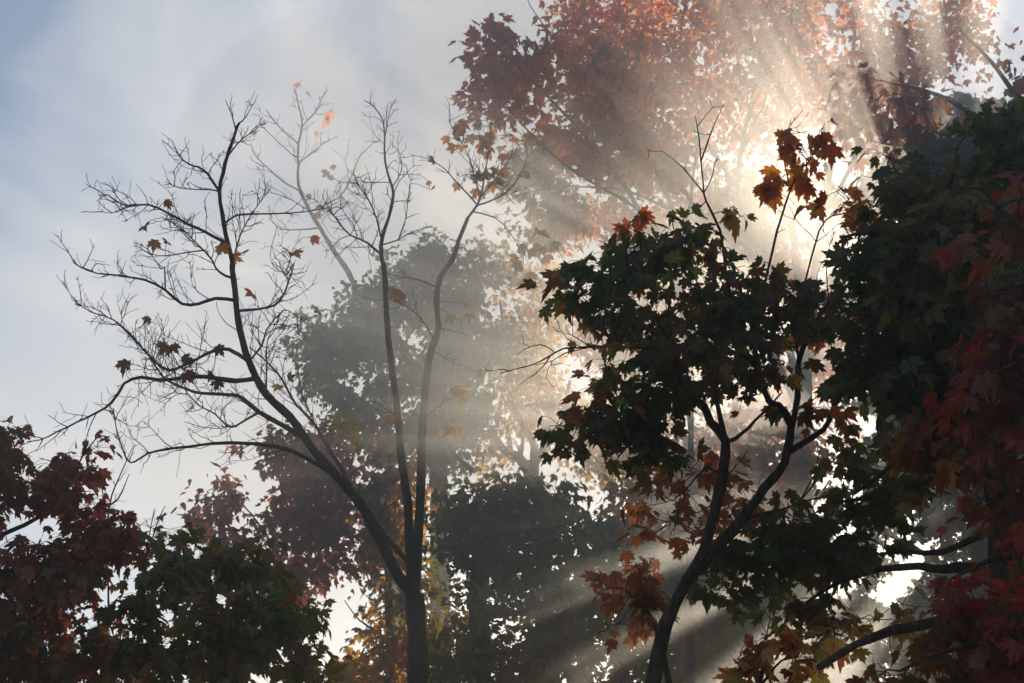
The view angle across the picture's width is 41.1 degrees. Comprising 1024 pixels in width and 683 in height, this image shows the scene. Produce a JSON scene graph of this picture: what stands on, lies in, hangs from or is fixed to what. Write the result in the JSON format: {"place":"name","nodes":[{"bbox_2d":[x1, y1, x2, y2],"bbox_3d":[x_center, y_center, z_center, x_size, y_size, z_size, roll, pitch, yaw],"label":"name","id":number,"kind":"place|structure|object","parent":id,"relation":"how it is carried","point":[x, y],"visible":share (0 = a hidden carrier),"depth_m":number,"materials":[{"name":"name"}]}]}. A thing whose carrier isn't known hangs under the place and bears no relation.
{"place":"outdoors","nodes":[
{"label":"outdoors","id":0,"kind":"place"},
{"bbox_2d":[0,0,1023,682],"label":"sky","id":1,"kind":"structure","parent":0,"point":[93,88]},
{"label":"ground","id":2,"kind":"structure","parent":0,"visible":0},
{"bbox_2d":[0,415,221,682],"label":"red maple","id":3,"kind":"object","parent":2,"relation":"on","point":[63,576],"visible":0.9,"depth_m":10.33,"materials":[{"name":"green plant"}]},
{"bbox_2d":[90,435,133,675],"bbox_3d":[-3.963,4.042,12.505,0.449,6.488,0.823,0,-24,0],"label":"bare sapling","id":4,"kind":"object","parent":2,"relation":"on","point":[108,514],"visible":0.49,"depth_m":13.49,"materials":[{"name":"grey plant"}]},
{"bbox_2d":[135,507,174,639],"bbox_3d":[-3.400,4.242,11.998,0.488,5.710,0.463,0,-24,0],"label":"bare sapling","id":5,"kind":"object","parent":2,"relation":"on","point":[139,524],"visible":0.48,"depth_m":12.99,"materials":[{"name":"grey plant"}]},
{"bbox_2d":[76,512,354,682],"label":"green maple","id":6,"kind":"object","parent":2,"relation":"on","point":[230,646],"visible":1,"depth_m":9.89,"materials":[{"name":"green plant"}]},
{"bbox_2d":[171,410,379,645],"bbox_3d":[-3.040,4.982,17.276,2.717,8.650,3.424,21,-31,-39],"label":"red maple","id":7,"kind":"object","parent":2,"relation":"on","point":[303,486],"visible":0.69,"depth_m":17.79,"materials":[{"name":"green plant"}]},
{"bbox_2d":[11,89,561,682],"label":"bare maple","id":8,"kind":"object","parent":2,"relation":"on","point":[417,643],"visible":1,"depth_m":11.28,"materials":[{"name":"grey plant"}]},
{"bbox_2d":[246,82,406,676],"bbox_3d":[-4.644,4.410,32.779,3.586,22.307,7.792,-3,-24,6],"label":"bare maple","id":9,"kind":"object","parent":2,"relation":"on","point":[329,115],"visible":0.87,"depth_m":34.45,"materials":[{"name":"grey plant"}]},
{"bbox_2d":[322,430,455,682],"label":"yellow maple","id":10,"kind":"object","parent":2,"relation":"on","point":[393,638],"visible":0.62,"depth_m":17.91,"materials":[{"name":"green plant"}]},
{"bbox_2d":[275,224,530,682],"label":"green maple","id":11,"kind":"object","parent":2,"relation":"on","point":[353,343],"visible":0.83,"depth_m":28.88,"materials":[{"name":"green plant"}]},
{"bbox_2d":[404,416,660,682],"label":"green maple","id":12,"kind":"object","parent":2,"relation":"on","point":[490,531],"visible":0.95,"depth_m":16.29,"materials":[{"name":"green plant"}]},
{"bbox_2d":[448,12,702,682],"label":"red maple","id":13,"kind":"object","parent":2,"relation":"on","point":[601,77],"visible":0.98,"depth_m":13.79,"materials":[{"name":"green plant"}]},
{"bbox_2d":[466,238,738,673],"bbox_3d":[2.296,6.216,31.424,6.893,17.906,7.266,0,-24,0],"label":"yellow maple","id":14,"kind":"object","parent":2,"relation":"on","point":[525,426],"visible":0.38,"depth_m":32.55,"materials":[{"name":"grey plant"}]},
{"bbox_2d":[578,555,679,682],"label":"maple sapling","id":15,"kind":"object","parent":2,"relation":"on","point":[642,625],"visible":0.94,"depth_m":9.39,"materials":[{"name":"orange plant"}]},
{"bbox_2d":[569,497,768,682],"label":"green maple","id":16,"kind":"object","parent":2,"relation":"on","point":[672,572],"visible":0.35,"depth_m":18.44,"materials":[{"name":"green plant"}]},
{"bbox_2d":[538,179,865,484],"bbox_3d":[4.580,4.713,28.611,7.422,18.362,8.177,-16,-29,32],"label":"orange maple","id":17,"kind":"object","parent":2,"relation":"on","point":[753,411],"visible":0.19,"depth_m":30.17,"materials":[{"name":"grey plant"}]},
{"bbox_2d":[482,100,935,682],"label":"green maple","id":18,"kind":"object","parent":2,"relation":"on","point":[666,358],"visible":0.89,"depth_m":8.04,"materials":[{"name":"green plant"}]},
{"bbox_2d":[597,404,835,681],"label":"orange maple","id":19,"kind":"object","parent":2,"relation":"on","point":[760,468],"visible":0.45,"depth_m":19.47,"materials":[{"name":"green plant"}]},
{"bbox_2d":[593,444,880,682],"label":"red maple","id":20,"kind":"object","parent":2,"relation":"on","point":[676,635],"visible":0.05,"depth_m":25.81,"materials":[{"name":"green plant"}]},
{"bbox_2d":[485,0,1022,682],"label":"orange maple","id":21,"kind":"object","parent":2,"relation":"on","point":[767,48],"visible":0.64,"depth_m":19.64,"materials":[{"name":"grey plant"}]},
{"bbox_2d":[712,596,818,682],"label":"maple sapling","id":22,"kind":"object","parent":2,"relation":"on","point":[750,663],"visible":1,"depth_m":6.49,"materials":[{"name":"orange plant"}]},
{"bbox_2d":[696,586,925,682],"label":"yellow maple","id":23,"kind":"object","parent":2,"relation":"on","point":[876,597],"depth_m":26.73,"materials":[{"name":"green plant"}]},
{"bbox_2d":[715,90,1023,682],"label":"green maple","id":24,"kind":"object","parent":2,"relation":"on","point":[934,516],"visible":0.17,"depth_m":23.35,"materials":[{"name":"green plant"}]},
{"bbox_2d":[755,92,1023,682],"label":"green maple","id":25,"kind":"object","parent":2,"relation":"on","point":[902,288],"visible":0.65,"depth_m":7.38,"materials":[{"name":"green plant"}]},
{"bbox_2d":[815,29,1023,193],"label":"red maple","id":26,"kind":"object","parent":2,"relation":"on","point":[907,112],"visible":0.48,"depth_m":12.84,"materials":[{"name":"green plant"}]},
{"bbox_2d":[844,170,1023,682],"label":"red maple","id":27,"kind":"object","parent":2,"relation":"on","point":[994,362],"visible":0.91,"depth_m":6.03,"materials":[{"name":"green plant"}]},
{"bbox_2d":[866,116,1023,628],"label":"green maple","id":28,"kind":"object","parent":2,"relation":"on","point":[978,552],"visible":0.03,"depth_m":12.15,"materials":[{"name":"green plant"}]}
]}

